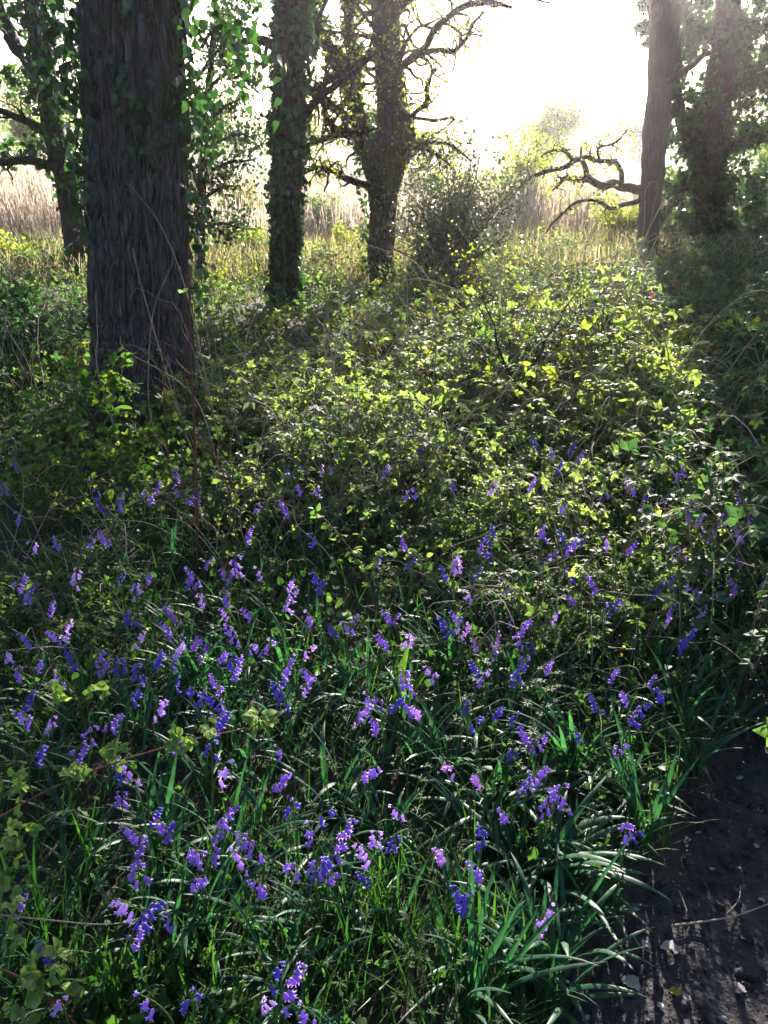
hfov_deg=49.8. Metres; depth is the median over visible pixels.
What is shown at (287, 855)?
bluebell
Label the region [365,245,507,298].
bramble bush
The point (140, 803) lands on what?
bluebell
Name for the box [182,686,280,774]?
bluebell
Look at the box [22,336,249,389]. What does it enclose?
bramble bush
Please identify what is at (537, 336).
bramble bush
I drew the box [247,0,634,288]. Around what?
gnarled oak
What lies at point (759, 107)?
field tree
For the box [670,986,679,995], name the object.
yellow leaf
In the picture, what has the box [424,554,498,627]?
bluebell
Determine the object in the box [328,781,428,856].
strap leaf clump
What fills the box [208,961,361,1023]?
bluebell
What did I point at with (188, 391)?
bramble cane
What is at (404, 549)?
bluebell
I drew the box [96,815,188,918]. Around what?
bluebell
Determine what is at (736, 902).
twig
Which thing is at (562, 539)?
bluebell
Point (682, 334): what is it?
bramble bush
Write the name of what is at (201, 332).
bramble bush
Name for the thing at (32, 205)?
reeds
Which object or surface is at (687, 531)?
bluebell
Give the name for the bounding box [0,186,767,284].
rough grass
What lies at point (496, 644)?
bluebell
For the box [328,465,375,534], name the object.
bluebell
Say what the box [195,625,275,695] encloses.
bluebell
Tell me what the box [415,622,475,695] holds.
bluebell
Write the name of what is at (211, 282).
bramble bush
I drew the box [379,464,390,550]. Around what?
bluebell
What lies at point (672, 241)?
bramble bush
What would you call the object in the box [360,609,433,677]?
bluebell
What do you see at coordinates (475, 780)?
bluebell
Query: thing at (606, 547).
bluebell
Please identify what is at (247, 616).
bluebell
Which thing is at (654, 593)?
bluebell
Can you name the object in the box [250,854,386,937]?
bluebell
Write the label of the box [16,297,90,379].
bramble bush
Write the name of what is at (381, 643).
bluebell
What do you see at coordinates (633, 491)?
bluebell
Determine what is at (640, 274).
bramble bush
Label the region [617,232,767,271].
bramble bush
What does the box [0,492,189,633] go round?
bramble bush
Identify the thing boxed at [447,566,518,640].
bluebell
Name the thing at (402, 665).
broad leaf plant
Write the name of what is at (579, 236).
bramble bush
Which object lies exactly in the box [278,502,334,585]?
bluebell
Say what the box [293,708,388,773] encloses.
bluebell
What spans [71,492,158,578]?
bluebell
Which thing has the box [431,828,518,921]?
bluebell
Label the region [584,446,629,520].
bluebell
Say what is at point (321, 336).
bramble bush
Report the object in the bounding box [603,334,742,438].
bramble bush
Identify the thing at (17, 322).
bramble bush
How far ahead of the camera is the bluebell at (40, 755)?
2.01 m
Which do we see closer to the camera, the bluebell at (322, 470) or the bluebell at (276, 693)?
the bluebell at (276, 693)
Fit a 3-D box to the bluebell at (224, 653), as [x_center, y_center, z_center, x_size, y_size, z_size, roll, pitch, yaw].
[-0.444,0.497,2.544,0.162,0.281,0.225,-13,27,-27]
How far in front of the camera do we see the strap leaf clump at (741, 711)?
2.52 m
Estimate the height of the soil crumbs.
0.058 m
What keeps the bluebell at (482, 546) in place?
on the ground at (672, 856)
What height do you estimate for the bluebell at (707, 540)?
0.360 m
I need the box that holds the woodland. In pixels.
[0,114,761,157]
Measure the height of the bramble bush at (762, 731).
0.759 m
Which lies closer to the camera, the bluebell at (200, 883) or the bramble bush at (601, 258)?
the bluebell at (200, 883)
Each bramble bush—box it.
[0,216,63,264]
[0,220,63,277]
[0,242,25,276]
[0,252,61,289]
[0,255,90,395]
[0,265,89,415]
[0,268,76,307]
[0,301,176,455]
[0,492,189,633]
[0,534,151,672]
[0,572,173,720]
[1,258,90,348]
[4,273,86,315]
[6,225,58,249]
[9,270,52,313]
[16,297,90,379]
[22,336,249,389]
[28,260,87,286]
[39,282,246,346]
[40,287,88,330]
[68,282,87,320]
[86,493,369,611]
[97,435,339,565]
[101,346,302,450]
[112,274,492,473]
[173,326,437,496]
[189,207,243,269]
[190,233,268,293]
[190,251,221,279]
[191,254,241,305]
[191,274,261,318]
[193,296,293,365]
[193,349,386,456]
[196,338,281,391]
[197,311,334,409]
[205,239,244,263]
[212,242,309,278]
[214,295,297,325]
[217,430,425,558]
[218,225,270,253]
[220,309,434,434]
[221,218,363,285]
[229,307,354,342]
[229,366,530,534]
[232,248,368,293]
[233,332,435,514]
[241,216,325,253]
[242,342,508,478]
[249,302,488,398]
[253,254,645,516]
[253,368,355,413]
[254,433,572,591]
[264,319,507,403]
[268,344,550,537]
[269,329,396,361]
[273,291,367,330]
[295,336,363,377]
[303,225,355,251]
[304,226,365,274]
[305,216,408,288]
[305,239,360,264]
[307,220,402,255]
[310,284,397,314]
[313,383,575,485]
[331,296,471,350]
[334,317,543,434]
[336,242,566,349]
[342,467,624,642]
[346,236,414,273]
[347,298,454,330]
[352,283,581,418]
[357,270,440,298]
[361,246,426,286]
[363,233,500,318]
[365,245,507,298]
[367,223,666,390]
[371,379,572,503]
[376,259,617,420]
[386,298,519,374]
[394,229,421,264]
[399,391,660,578]
[402,551,747,756]
[407,232,767,464]
[433,467,760,689]
[433,560,678,779]
[436,291,525,323]
[448,261,688,409]
[450,226,594,306]
[451,369,671,476]
[456,553,767,681]
[465,257,533,292]
[467,272,573,316]
[470,317,656,361]
[470,396,767,614]
[472,230,542,276]
[477,208,596,270]
[482,225,557,266]
[482,406,735,498]
[484,227,673,326]
[487,181,722,385]
[495,302,767,493]
[505,285,765,411]
[507,228,551,248]
[509,269,603,310]
[510,252,588,288]
[519,258,668,330]
[535,232,596,264]
[535,248,633,291]
[545,503,764,621]
[547,214,625,257]
[549,375,767,521]
[550,431,764,602]
[557,334,767,447]
[566,251,687,306]
[568,246,634,266]
[572,276,767,390]
[579,370,767,481]
[586,228,641,260]
[590,258,730,323]
[593,247,728,283]
[594,297,767,379]
[594,437,767,647]
[594,596,767,710]
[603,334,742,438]
[609,230,677,248]
[615,340,767,473]
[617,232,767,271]
[620,255,767,340]
[624,462,767,675]
[628,233,767,301]
[631,247,767,311]
[642,233,767,282]
[645,366,767,489]
[652,426,767,751]
[657,233,767,255]
[657,415,767,604]
[661,232,740,252]
[662,246,767,336]
[670,222,757,243]
[674,282,767,376]
[678,230,767,315]
[685,434,767,549]
[688,320,767,361]
[688,360,767,468]
[698,276,767,320]
[698,296,767,404]
[711,559,767,700]
[721,249,767,293]
[744,311,767,333]
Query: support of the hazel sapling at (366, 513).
on the ground at (672, 856)
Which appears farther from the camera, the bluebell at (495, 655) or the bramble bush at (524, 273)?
the bramble bush at (524, 273)
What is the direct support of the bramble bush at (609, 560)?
on the ground at (672, 856)
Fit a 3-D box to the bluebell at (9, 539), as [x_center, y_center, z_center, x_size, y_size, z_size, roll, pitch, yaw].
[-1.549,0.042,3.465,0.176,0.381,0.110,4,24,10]
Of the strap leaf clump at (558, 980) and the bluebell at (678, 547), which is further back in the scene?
the bluebell at (678, 547)
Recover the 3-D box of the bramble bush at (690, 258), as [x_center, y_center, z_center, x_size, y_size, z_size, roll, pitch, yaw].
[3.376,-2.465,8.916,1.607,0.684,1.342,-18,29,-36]
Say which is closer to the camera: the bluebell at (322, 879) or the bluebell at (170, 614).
the bluebell at (322, 879)
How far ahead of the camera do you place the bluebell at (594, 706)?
2.30 m
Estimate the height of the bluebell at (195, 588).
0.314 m
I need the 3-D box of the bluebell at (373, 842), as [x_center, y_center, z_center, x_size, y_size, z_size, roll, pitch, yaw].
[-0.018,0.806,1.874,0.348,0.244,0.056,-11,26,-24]
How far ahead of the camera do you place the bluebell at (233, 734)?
2.27 m
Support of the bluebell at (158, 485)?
on the ground at (672, 856)
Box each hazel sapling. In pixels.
[308,503,432,639]
[326,596,376,687]
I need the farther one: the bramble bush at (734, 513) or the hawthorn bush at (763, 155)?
the hawthorn bush at (763, 155)
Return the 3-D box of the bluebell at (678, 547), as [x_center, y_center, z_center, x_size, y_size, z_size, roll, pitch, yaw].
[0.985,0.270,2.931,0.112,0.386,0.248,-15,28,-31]
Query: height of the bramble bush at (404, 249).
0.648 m
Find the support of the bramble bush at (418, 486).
on the ground at (672, 856)
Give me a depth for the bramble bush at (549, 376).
4.82 m
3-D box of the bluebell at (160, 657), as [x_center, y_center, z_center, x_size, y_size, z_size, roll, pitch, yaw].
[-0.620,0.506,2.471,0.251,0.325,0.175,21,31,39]
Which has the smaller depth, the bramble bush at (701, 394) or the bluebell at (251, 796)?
the bluebell at (251, 796)
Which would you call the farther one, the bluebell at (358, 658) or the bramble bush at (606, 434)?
the bramble bush at (606, 434)
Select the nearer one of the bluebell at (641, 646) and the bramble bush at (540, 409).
the bluebell at (641, 646)
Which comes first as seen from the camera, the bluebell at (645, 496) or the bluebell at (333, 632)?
the bluebell at (333, 632)
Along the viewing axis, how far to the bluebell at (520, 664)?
2.46 m
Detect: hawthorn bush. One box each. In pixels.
[0,229,48,273]
[229,222,269,256]
[329,220,361,254]
[491,113,558,229]
[585,188,675,243]
[665,162,741,235]
[732,140,767,224]
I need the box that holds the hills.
[0,128,755,160]
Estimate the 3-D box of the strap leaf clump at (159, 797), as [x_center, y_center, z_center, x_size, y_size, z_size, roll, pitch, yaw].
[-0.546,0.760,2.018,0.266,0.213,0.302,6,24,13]
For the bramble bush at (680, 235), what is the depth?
12.24 m
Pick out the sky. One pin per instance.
(596, 61)
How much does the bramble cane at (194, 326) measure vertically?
1.461 m
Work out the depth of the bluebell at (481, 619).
2.86 m
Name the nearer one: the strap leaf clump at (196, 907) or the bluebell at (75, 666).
the strap leaf clump at (196, 907)
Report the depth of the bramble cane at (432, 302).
7.05 m
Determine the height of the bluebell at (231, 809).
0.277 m
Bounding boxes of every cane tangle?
[0,441,130,576]
[44,473,310,588]
[237,305,432,367]
[388,219,669,381]
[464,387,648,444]
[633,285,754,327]
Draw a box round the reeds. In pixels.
[0,140,767,247]
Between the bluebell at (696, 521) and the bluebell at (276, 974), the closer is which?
the bluebell at (276, 974)
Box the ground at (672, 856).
[0,160,767,1023]
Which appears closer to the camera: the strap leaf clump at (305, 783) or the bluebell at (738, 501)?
the strap leaf clump at (305, 783)
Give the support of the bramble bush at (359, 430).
on the ground at (672, 856)
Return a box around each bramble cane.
[0,679,278,817]
[0,804,137,924]
[0,913,91,1023]
[95,300,133,486]
[120,336,225,499]
[130,185,224,470]
[133,250,206,485]
[148,264,171,457]
[263,310,379,345]
[306,321,349,347]
[362,294,373,380]
[412,295,447,351]
[470,453,553,483]
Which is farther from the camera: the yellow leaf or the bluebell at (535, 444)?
the bluebell at (535, 444)
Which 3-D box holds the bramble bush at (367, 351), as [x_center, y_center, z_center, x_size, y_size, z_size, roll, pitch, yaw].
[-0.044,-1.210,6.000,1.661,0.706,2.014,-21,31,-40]
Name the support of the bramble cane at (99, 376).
on the ground at (672, 856)
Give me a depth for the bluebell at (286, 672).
2.38 m
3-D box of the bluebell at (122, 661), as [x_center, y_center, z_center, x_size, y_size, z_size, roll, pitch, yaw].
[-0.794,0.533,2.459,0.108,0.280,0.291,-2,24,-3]
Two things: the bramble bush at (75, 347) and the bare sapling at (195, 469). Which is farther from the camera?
the bramble bush at (75, 347)
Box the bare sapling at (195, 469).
[125,264,244,577]
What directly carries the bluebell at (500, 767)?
on the ground at (672, 856)
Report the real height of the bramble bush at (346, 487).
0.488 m
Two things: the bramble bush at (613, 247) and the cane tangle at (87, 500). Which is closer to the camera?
the cane tangle at (87, 500)
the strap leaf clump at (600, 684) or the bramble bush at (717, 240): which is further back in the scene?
the bramble bush at (717, 240)
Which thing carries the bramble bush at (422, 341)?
on the ground at (672, 856)
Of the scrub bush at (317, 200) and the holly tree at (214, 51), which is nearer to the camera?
the holly tree at (214, 51)
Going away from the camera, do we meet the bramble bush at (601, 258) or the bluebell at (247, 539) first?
the bluebell at (247, 539)
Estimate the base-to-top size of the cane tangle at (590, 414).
0.591 m
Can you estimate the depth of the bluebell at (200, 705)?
2.35 m
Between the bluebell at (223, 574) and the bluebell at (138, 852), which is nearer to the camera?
the bluebell at (138, 852)
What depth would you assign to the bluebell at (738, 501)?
3.19 m
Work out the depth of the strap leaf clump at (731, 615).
2.91 m
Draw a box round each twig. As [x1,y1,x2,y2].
[633,936,652,953]
[673,903,767,926]
[725,885,740,915]
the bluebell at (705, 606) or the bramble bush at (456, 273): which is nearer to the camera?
the bluebell at (705, 606)
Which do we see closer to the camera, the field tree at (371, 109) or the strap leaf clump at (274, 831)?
the strap leaf clump at (274, 831)
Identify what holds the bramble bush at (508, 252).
on the ground at (672, 856)
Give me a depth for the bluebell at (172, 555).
3.35 m
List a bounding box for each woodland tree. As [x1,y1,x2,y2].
[0,0,87,279]
[219,0,376,312]
[511,0,720,258]
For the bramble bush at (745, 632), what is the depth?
2.46 m
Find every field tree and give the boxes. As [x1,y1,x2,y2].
[0,55,74,170]
[188,87,239,162]
[254,74,330,161]
[364,97,426,165]
[503,83,599,171]
[524,100,594,166]
[606,103,669,172]
[732,88,767,172]
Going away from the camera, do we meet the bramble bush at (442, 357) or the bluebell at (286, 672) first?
the bluebell at (286, 672)
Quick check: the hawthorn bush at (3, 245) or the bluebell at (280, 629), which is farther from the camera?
the hawthorn bush at (3, 245)
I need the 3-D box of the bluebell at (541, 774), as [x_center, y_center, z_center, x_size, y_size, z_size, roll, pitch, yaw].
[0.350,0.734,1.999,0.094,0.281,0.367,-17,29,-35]
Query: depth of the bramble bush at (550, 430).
4.50 m
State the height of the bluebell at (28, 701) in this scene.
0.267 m
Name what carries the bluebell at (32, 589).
on the ground at (672, 856)
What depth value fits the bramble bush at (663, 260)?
9.94 m
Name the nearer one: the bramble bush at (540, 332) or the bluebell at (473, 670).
the bluebell at (473, 670)
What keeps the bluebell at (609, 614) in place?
on the ground at (672, 856)
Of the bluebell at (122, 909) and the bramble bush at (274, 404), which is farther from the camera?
the bramble bush at (274, 404)
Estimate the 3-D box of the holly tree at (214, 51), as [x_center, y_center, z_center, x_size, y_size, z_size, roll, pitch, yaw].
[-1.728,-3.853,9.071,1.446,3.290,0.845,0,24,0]
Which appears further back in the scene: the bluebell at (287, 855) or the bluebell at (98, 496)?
the bluebell at (98, 496)
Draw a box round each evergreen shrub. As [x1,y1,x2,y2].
[0,274,85,387]
[344,103,545,298]
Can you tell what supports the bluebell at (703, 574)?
on the ground at (672, 856)
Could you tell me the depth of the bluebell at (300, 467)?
3.65 m
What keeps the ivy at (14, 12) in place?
attached to the woodland tree at (16, 48)
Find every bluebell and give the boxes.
[0,481,40,557]
[0,573,47,656]
[0,659,85,727]
[0,664,80,751]
[0,690,83,760]
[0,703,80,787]
[0,709,88,805]
[0,712,89,784]
[0,745,106,838]
[0,893,61,967]
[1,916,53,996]
[2,632,68,705]
[3,583,40,654]
[3,725,99,825]
[4,588,81,663]
[4,651,55,706]
[4,740,107,836]
[5,601,81,672]
[7,511,49,605]
[7,918,132,1023]
[9,540,104,618]
[12,995,69,1023]
[13,459,54,534]
[14,669,93,761]
[18,644,118,737]
[26,619,72,690]
[32,704,149,795]
[36,536,90,640]
[38,883,192,1015]
[42,568,104,646]
[43,535,117,635]
[45,630,101,692]
[53,791,177,864]
[59,649,110,733]
[67,658,131,751]
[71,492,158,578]
[72,875,217,1004]
[75,756,190,871]
[79,839,167,974]
[82,923,166,1012]
[86,610,186,678]
[92,498,160,589]
[92,657,143,724]
[92,741,182,833]
[93,528,161,624]
[93,582,158,646]
[94,488,142,557]
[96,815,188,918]
[101,572,162,638]
[106,843,182,1002]
[107,816,213,901]
[108,571,175,644]
[108,855,262,994]
[110,630,199,716]
[111,764,212,860]
[118,663,163,748]
[122,490,177,575]
[124,911,225,1016]
[125,675,215,755]
[126,681,202,780]
[126,694,197,774]
[126,807,209,896]
[128,740,220,860]
[133,976,280,1023]
[139,575,202,639]
[141,803,262,910]
[143,605,215,666]
[143,711,276,802]
[145,566,225,637]
[149,648,218,731]
[152,633,204,704]
[152,823,225,954]
[153,621,188,697]
[154,479,170,552]
[158,493,204,574]
[159,643,211,706]
[160,556,239,615]
[160,706,240,787]
[161,488,244,578]
[161,806,226,874]
[163,641,223,721]
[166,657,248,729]
[170,467,211,557]
[172,486,224,570]
[172,593,246,668]
[173,553,242,627]
[174,655,245,736]
[179,982,250,1023]
[181,845,302,930]
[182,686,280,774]
[182,823,304,928]
[184,689,246,751]
[185,496,229,580]
[186,636,244,685]
[186,652,264,735]
[186,847,281,982]
[187,753,302,871]
[189,992,300,1023]
[190,589,274,676]
[191,623,257,698]
[194,644,257,709]
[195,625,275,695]
[197,568,270,638]
[198,673,236,773]
[200,691,265,789]
[206,559,276,633]
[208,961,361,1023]
[215,643,276,708]
[217,809,336,924]
[218,607,291,670]
[220,857,325,1006]
[225,855,336,949]
[227,526,271,613]
[227,645,316,727]
[227,681,317,774]
[227,769,340,841]
[231,502,261,585]
[235,607,289,679]
[237,869,323,990]
[240,681,341,759]
[246,578,313,647]
[247,653,295,753]
[250,643,292,699]
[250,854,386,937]
[251,588,307,681]
[254,566,323,634]
[258,672,318,746]
[260,853,350,947]
[263,638,333,708]
[264,704,373,806]
[266,765,385,891]
[271,961,325,1023]
[274,744,347,823]
[275,533,348,638]
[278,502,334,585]
[281,818,357,982]
[284,798,366,882]
[285,861,351,947]
[286,466,303,543]
[291,464,314,533]
[292,572,327,655]
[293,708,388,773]
[295,484,350,567]
[295,485,341,575]
[297,999,321,1023]
[299,668,385,747]
[304,609,385,696]
[304,820,396,922]
[308,830,436,906]
[310,621,388,695]
[316,624,353,683]
[317,450,345,521]
[319,464,350,544]
[322,871,437,959]
[325,613,364,687]
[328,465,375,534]
[335,825,424,920]
[340,555,415,624]
[345,634,468,709]
[346,694,423,804]
[349,840,468,960]
[352,613,400,683]
[352,715,396,808]
[353,670,450,744]
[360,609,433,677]
[363,691,440,777]
[363,804,451,895]
[364,490,436,568]
[366,705,501,783]
[372,696,445,763]
[374,535,420,632]
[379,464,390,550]
[381,701,447,775]
[384,632,413,694]
[387,716,483,819]
[396,435,409,507]
[396,554,464,629]
[397,487,464,556]
[400,879,520,1022]
[401,565,477,648]
[406,666,439,731]
[407,616,459,686]
[411,447,422,516]
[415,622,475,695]
[421,660,531,746]
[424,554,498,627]
[426,699,525,774]
[429,760,511,846]
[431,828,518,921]
[432,883,531,977]
[433,480,461,551]
[433,557,469,623]
[437,591,516,654]
[439,637,504,699]
[445,677,507,735]
[446,711,540,814]
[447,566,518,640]
[449,611,503,680]
[451,847,539,969]
[452,748,530,798]
[454,697,529,771]
[459,774,540,854]
[460,783,568,900]
[464,766,590,860]
[465,807,550,883]
[466,549,521,620]
[467,480,509,576]
[469,773,542,871]
[470,631,501,697]
[471,650,521,700]
[472,537,500,622]
[472,777,551,865]
[475,669,520,729]
[475,826,542,927]
[478,577,512,643]
[479,654,539,718]
[481,618,545,695]
[483,616,546,670]
[483,739,557,799]
[485,524,538,621]
[490,884,555,1023]
[496,663,572,753]
[496,732,602,813]
[497,636,583,702]
[500,660,566,716]
[504,550,557,611]
[504,726,556,805]
[508,642,571,697]
[509,523,561,604]
[511,478,536,556]
[514,610,599,680]
[515,770,605,827]
[522,500,570,597]
[527,594,638,668]
[527,787,605,878]
[529,435,544,498]
[531,447,598,520]
[531,451,597,535]
[532,794,604,867]
[537,529,604,627]
[541,459,563,543]
[542,598,623,673]
[546,743,629,810]
[547,487,583,555]
[552,538,587,636]
[553,533,592,614]
[557,440,578,507]
[557,693,636,771]
[557,816,635,911]
[558,568,619,637]
[558,574,628,635]
[559,540,652,619]
[572,724,639,790]
[577,667,628,725]
[579,701,655,796]
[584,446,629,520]
[586,830,651,930]
[592,536,648,611]
[593,492,620,558]
[597,508,690,605]
[600,581,672,649]
[607,492,678,564]
[608,675,667,735]
[609,487,654,570]
[610,604,676,684]
[616,572,728,645]
[617,478,643,561]
[617,687,705,761]
[618,691,684,773]
[621,628,696,711]
[629,546,687,621]
[634,512,728,596]
[634,617,704,667]
[646,543,680,630]
[648,551,699,614]
[653,457,663,506]
[656,588,729,659]
[657,514,728,589]
[657,610,720,663]
[659,501,697,562]
[672,508,721,609]
[673,465,707,541]
[678,529,750,606]
[678,583,740,661]
[684,528,722,612]
[684,554,718,628]
[693,515,753,602]
[694,511,727,615]
[694,554,762,627]
[694,575,767,647]
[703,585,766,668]
[704,527,766,614]
[732,492,761,589]
[734,575,766,638]
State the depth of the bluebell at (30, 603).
2.72 m
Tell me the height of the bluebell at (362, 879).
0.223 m
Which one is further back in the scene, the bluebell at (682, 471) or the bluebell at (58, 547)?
the bluebell at (682, 471)
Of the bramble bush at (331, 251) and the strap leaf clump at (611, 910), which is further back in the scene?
the bramble bush at (331, 251)
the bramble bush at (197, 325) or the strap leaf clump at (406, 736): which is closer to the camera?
the strap leaf clump at (406, 736)
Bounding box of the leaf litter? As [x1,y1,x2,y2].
[553,712,767,1023]
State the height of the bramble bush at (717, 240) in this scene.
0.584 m
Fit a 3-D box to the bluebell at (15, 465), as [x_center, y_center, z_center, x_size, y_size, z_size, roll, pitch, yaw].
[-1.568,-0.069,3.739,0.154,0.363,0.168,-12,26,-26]
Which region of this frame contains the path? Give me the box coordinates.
[567,724,767,1023]
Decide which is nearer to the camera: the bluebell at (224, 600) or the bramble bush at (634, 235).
the bluebell at (224, 600)
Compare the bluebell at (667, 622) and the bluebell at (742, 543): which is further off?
the bluebell at (742, 543)
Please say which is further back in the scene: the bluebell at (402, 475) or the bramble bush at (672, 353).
the bramble bush at (672, 353)
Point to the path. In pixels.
(749, 959)
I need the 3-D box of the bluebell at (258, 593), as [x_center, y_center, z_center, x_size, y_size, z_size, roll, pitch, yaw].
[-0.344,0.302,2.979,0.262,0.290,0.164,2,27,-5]
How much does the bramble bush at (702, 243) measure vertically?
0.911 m
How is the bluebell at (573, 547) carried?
on the ground at (672, 856)
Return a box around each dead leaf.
[622,975,639,991]
[641,939,649,946]
[660,940,680,953]
[683,994,690,1000]
[719,1016,727,1022]
[737,982,746,991]
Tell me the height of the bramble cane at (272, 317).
0.703 m
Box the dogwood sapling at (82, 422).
[19,391,131,540]
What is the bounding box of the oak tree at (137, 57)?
[75,0,209,437]
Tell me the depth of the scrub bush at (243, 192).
17.75 m
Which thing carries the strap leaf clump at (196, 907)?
on the ground at (672, 856)
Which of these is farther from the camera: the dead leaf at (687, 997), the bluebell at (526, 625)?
the bluebell at (526, 625)
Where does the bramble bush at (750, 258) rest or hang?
on the ground at (672, 856)
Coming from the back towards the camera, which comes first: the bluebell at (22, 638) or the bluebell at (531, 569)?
the bluebell at (531, 569)
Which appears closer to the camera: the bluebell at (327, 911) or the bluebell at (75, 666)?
the bluebell at (327, 911)
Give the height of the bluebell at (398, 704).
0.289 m
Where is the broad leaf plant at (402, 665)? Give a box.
[389,643,431,729]
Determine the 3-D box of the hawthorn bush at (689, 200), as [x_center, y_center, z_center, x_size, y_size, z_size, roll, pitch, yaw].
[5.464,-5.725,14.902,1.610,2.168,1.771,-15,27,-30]
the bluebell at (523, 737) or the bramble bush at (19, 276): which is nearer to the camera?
the bluebell at (523, 737)
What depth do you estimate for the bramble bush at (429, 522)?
3.42 m
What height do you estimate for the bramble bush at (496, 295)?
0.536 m
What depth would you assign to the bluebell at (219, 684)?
2.42 m
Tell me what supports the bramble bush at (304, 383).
on the ground at (672, 856)
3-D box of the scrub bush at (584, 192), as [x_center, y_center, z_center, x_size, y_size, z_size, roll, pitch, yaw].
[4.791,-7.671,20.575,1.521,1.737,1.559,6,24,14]
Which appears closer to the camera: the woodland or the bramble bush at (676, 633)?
the bramble bush at (676, 633)
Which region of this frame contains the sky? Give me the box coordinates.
[0,0,767,135]
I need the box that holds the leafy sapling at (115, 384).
[0,346,193,523]
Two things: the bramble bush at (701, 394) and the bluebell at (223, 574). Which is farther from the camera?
the bramble bush at (701, 394)
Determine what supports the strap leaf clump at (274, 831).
on the ground at (672, 856)
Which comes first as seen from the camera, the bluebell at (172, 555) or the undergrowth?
the bluebell at (172, 555)
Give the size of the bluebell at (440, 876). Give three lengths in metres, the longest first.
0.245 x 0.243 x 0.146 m
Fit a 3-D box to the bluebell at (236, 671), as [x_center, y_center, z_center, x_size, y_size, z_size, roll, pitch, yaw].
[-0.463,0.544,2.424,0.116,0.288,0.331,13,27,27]
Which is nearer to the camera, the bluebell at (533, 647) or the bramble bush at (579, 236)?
the bluebell at (533, 647)
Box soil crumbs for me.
[528,713,767,1023]
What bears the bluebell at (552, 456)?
on the ground at (672, 856)
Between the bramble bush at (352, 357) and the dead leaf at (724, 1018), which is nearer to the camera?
the dead leaf at (724, 1018)
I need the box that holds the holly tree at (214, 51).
[186,0,269,296]
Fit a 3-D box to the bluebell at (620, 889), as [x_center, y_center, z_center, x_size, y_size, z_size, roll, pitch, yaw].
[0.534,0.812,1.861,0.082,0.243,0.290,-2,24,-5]
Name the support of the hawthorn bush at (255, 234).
on the ground at (672, 856)
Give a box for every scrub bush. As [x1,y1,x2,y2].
[2,171,54,215]
[207,174,264,223]
[302,189,351,235]
[401,155,472,211]
[468,135,514,204]
[558,167,603,220]
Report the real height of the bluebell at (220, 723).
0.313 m
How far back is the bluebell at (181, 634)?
2.57 m
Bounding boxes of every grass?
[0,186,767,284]
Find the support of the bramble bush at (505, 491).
on the ground at (672, 856)
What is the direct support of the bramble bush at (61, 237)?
on the ground at (672, 856)
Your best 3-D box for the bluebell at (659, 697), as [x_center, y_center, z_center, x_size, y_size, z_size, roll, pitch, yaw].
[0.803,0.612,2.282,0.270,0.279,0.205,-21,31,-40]
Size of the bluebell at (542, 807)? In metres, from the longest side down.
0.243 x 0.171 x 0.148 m
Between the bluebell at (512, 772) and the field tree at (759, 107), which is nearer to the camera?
the bluebell at (512, 772)
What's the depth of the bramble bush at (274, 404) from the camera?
4.66 m
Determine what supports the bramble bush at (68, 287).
on the ground at (672, 856)
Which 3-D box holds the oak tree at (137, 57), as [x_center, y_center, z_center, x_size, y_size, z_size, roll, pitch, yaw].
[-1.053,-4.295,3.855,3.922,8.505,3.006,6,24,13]
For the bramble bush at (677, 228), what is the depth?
13.05 m
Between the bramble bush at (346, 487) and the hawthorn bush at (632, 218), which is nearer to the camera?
the bramble bush at (346, 487)
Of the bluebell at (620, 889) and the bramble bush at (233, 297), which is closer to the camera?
the bluebell at (620, 889)
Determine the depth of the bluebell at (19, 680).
2.36 m
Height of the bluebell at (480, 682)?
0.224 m
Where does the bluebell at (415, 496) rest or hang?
on the ground at (672, 856)
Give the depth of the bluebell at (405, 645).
2.58 m
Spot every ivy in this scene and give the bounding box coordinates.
[0,0,83,211]
[20,0,286,428]
[259,0,321,314]
[313,0,413,285]
[632,0,767,249]
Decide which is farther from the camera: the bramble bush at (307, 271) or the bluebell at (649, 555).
the bramble bush at (307, 271)
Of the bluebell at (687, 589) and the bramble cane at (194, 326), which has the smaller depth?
the bluebell at (687, 589)
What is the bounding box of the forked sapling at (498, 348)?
[447,235,587,424]
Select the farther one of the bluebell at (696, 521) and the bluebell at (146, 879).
the bluebell at (696, 521)
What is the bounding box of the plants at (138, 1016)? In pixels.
[0,376,767,1023]
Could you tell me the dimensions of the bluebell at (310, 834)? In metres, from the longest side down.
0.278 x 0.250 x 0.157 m
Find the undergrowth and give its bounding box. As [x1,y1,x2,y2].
[0,228,767,536]
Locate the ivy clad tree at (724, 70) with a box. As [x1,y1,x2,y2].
[670,0,767,235]
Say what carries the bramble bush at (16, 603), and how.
on the ground at (672, 856)
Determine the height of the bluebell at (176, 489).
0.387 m
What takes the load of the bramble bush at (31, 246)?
on the ground at (672, 856)
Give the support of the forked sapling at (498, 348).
on the ground at (672, 856)
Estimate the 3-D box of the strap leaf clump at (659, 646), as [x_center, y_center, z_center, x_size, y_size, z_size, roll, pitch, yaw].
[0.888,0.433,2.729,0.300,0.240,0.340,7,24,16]
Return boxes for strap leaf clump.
[0,738,87,796]
[0,804,165,943]
[53,659,165,732]
[99,754,222,866]
[105,827,291,956]
[126,621,247,706]
[162,876,370,1023]
[170,758,325,897]
[223,665,348,737]
[262,721,394,839]
[292,812,417,954]
[300,614,412,727]
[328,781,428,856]
[357,668,486,788]
[387,600,478,690]
[392,733,587,863]
[405,692,536,787]
[418,843,603,1023]
[429,864,597,1023]
[451,646,569,743]
[451,837,654,978]
[457,776,670,974]
[470,852,656,1023]
[503,678,646,792]
[537,850,647,954]
[544,652,678,731]
[573,717,697,848]
[573,747,695,820]
[611,597,694,679]
[638,644,764,747]
[648,687,765,784]
[671,621,766,694]
[686,661,767,732]
[699,604,766,641]

